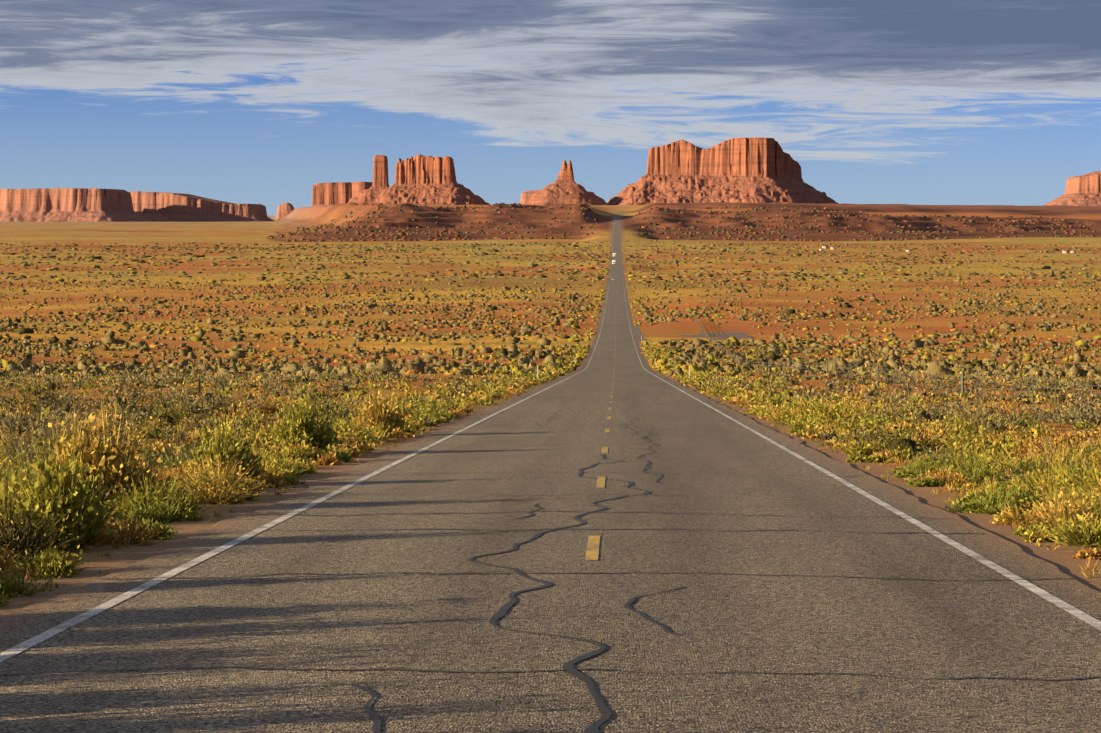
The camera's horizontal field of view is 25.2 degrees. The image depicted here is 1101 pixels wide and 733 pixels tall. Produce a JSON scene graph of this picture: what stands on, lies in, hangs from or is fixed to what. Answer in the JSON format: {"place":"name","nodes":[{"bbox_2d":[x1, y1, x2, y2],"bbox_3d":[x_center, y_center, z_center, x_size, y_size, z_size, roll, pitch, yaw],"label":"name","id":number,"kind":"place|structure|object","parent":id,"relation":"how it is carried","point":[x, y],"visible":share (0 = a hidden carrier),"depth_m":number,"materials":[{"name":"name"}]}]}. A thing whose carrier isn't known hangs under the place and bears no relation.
{"place":"outdoors","nodes":[
{"label":"outdoors","id":0,"kind":"place"},
{"bbox_2d":[0,212,1100,732],"bbox_3d":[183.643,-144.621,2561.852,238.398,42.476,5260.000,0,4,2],"label":"road","id":1,"kind":"structure","parent":0,"point":[806,628],"depth_m":18.62,"materials":[{"name":"grey asphalt"}]},
{"bbox_2d":[0,223,1100,661],"bbox_3d":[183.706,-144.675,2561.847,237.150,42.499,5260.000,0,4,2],"label":"edge lines","id":2,"kind":"structure","parent":1,"relation":"on","point":[1042,593],"depth_m":23.43,"materials":[{"name":"white paint"}]},
{"bbox_2d":[0,355,1100,732],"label":"tar cracks","id":3,"kind":"object","parent":1,"relation":"on","point":[570,669],"visible":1,"depth_m":18.59,"materials":[{"name":"black asphalt"}]},
{"bbox_2d":[585,253,616,559],"bbox_3d":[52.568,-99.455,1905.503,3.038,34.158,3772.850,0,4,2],"label":"dashes","id":4,"kind":"object","parent":1,"relation":"on","point":[592,551],"visible":0.98,"depth_m":24.83,"materials":[{"name":"yellow paint"}]},
{"bbox_2d":[0,202,1100,617],"bbox_3d":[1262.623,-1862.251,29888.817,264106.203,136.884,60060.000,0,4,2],"label":"ground","id":5,"kind":"structure","parent":0,"point":[132,234],"depth_m":1284.60,"materials":[{"name":"orange soil"}]},
{"bbox_2d":[0,188,273,221],"bbox_3d":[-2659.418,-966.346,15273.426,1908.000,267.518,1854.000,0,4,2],"label":"mesa","id":6,"kind":"structure","parent":5,"relation":"on","point":[67,205],"depth_m":14805.32,"materials":[{"name":"orange stone"}]},
{"bbox_2d":[0,376,412,552],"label":"bushes","id":7,"kind":"object","parent":5,"relation":"on","point":[74,474],"visible":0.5,"depth_m":30.06,"materials":[{"name":"green plant"}]},
{"bbox_2d":[45,405,389,518],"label":"tall roadside plants","id":8,"kind":"object","parent":5,"relation":"on","point":[115,461],"visible":0.06,"depth_m":30.08,"materials":[{"name":"plant"}]},
{"bbox_2d":[276,203,293,219],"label":"butte","id":9,"kind":"object","parent":5,"relation":"on","point":[284,210],"visible":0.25,"depth_m":16966.25,"materials":[{"name":"orange stone"}]},
{"bbox_2d":[312,182,372,204],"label":"mesa","id":10,"kind":"structure","parent":5,"relation":"on","point":[330,193],"depth_m":11353.24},
{"bbox_2d":[348,154,489,204],"bbox_3d":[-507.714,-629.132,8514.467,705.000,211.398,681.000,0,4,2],"label":"butte","id":11,"kind":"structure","parent":5,"relation":"on","point":[420,179],"depth_m":8529.85,"materials":[{"name":"orange stone"}]},
{"bbox_2d":[520,190,538,203],"bbox_3d":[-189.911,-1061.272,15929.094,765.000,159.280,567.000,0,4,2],"label":"mesa","id":12,"kind":"structure","parent":5,"relation":"on","point":[525,194],"depth_m":15782.81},
{"bbox_2d":[0,360,1100,465],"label":"bushes","id":13,"kind":"object","parent":5,"relation":"on","point":[14,418],"visible":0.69,"depth_m":57.77,"materials":[{"name":"green plant"}]},
{"bbox_2d":[0,280,1100,350],"bbox_3d":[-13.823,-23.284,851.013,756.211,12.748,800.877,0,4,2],"label":"bush","id":14,"kind":"object","parent":5,"relation":"on","point":[526,330],"visible":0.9,"depth_m":726.03,"materials":[{"name":"green plant"}]},
{"bbox_2d":[0,414,1100,606],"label":"bushes","id":15,"kind":"object","parent":5,"relation":"on","point":[209,485],"visible":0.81,"depth_m":31.23,"materials":[{"name":"green plant"}]},
{"bbox_2d":[0,240,1100,283],"bbox_3d":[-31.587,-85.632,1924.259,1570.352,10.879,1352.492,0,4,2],"label":"bush","id":16,"kind":"object","parent":5,"relation":"on","point":[796,276],"visible":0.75,"depth_m":1838.92,"materials":[{"name":"green plant"}]},
{"bbox_2d":[0,342,1100,379],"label":"shrubs","id":17,"kind":"object","parent":5,"relation":"on","point":[563,365],"visible":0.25,"depth_m":353.84,"materials":[{"name":"green plant"}]},
{"bbox_2d":[0,383,1100,588],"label":"grass tufts","id":18,"kind":"object","parent":5,"relation":"on","point":[894,460],"visible":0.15,"depth_m":49.89,"materials":[{"name":"green plant"}]},
{"bbox_2d":[0,362,1100,410],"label":"shrubs","id":19,"kind":"object","parent":5,"relation":"on","point":[382,372],"visible":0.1,"depth_m":136.27,"materials":[{"name":"green plant"}]},
{"bbox_2d":[0,396,1100,463],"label":"shrubs","id":20,"kind":"object","parent":5,"relation":"on","point":[912,443],"depth_m":64.62,"materials":[{"name":"green plant"}]},
{"bbox_2d":[0,440,1100,575],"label":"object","id":21,"kind":"object","parent":5,"relation":"on","point":[1083,486],"depth_m":25.24,"materials":[{"name":"green plant"}]},
{"bbox_2d":[521,160,605,204],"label":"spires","id":22,"kind":"object","parent":5,"relation":"on","point":[565,188],"visible":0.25,"depth_m":9204.61,"materials":[{"name":"orange stone"}]},
{"bbox_2d":[267,202,1100,241],"bbox_3d":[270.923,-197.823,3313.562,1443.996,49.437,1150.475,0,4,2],"label":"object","id":23,"kind":"object","parent":5,"relation":"on","point":[445,230],"visible":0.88,"depth_m":3193.41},
{"bbox_2d":[632,325,754,340],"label":"dirt patch","id":24,"kind":"object","parent":5,"relation":"on","point":[723,336],"visible":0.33,"depth_m":560.11,"materials":[{"name":"brown soil"}]},
{"bbox_2d":[604,137,836,204],"bbox_3d":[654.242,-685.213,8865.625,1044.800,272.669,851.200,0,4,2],"label":"mesa","id":25,"kind":"structure","parent":5,"relation":"on","point":[751,170],"depth_m":8755.91,"materials":[{"name":"orange stone"}]},
{"bbox_2d":[695,316,1100,412],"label":"fence","id":26,"kind":"object","parent":5,"relation":"on","point":[962,376],"visible":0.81,"depth_m":127.73,"materials":[{"name":"grey metal"}]},
{"bbox_2d":[1044,171,1100,205],"bbox_3d":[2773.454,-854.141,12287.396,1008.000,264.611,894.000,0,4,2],"label":"mesa","id":27,"kind":"structure","parent":5,"relation":"on","point":[1083,190],"depth_m":12142.80,"materials":[{"name":"orange stone"}]},
{"bbox_2d":[0,0,1100,214],"label":"sky","id":28,"kind":"structure","parent":0,"point":[264,102],"materials":[{"name":"blue"}]}
]}

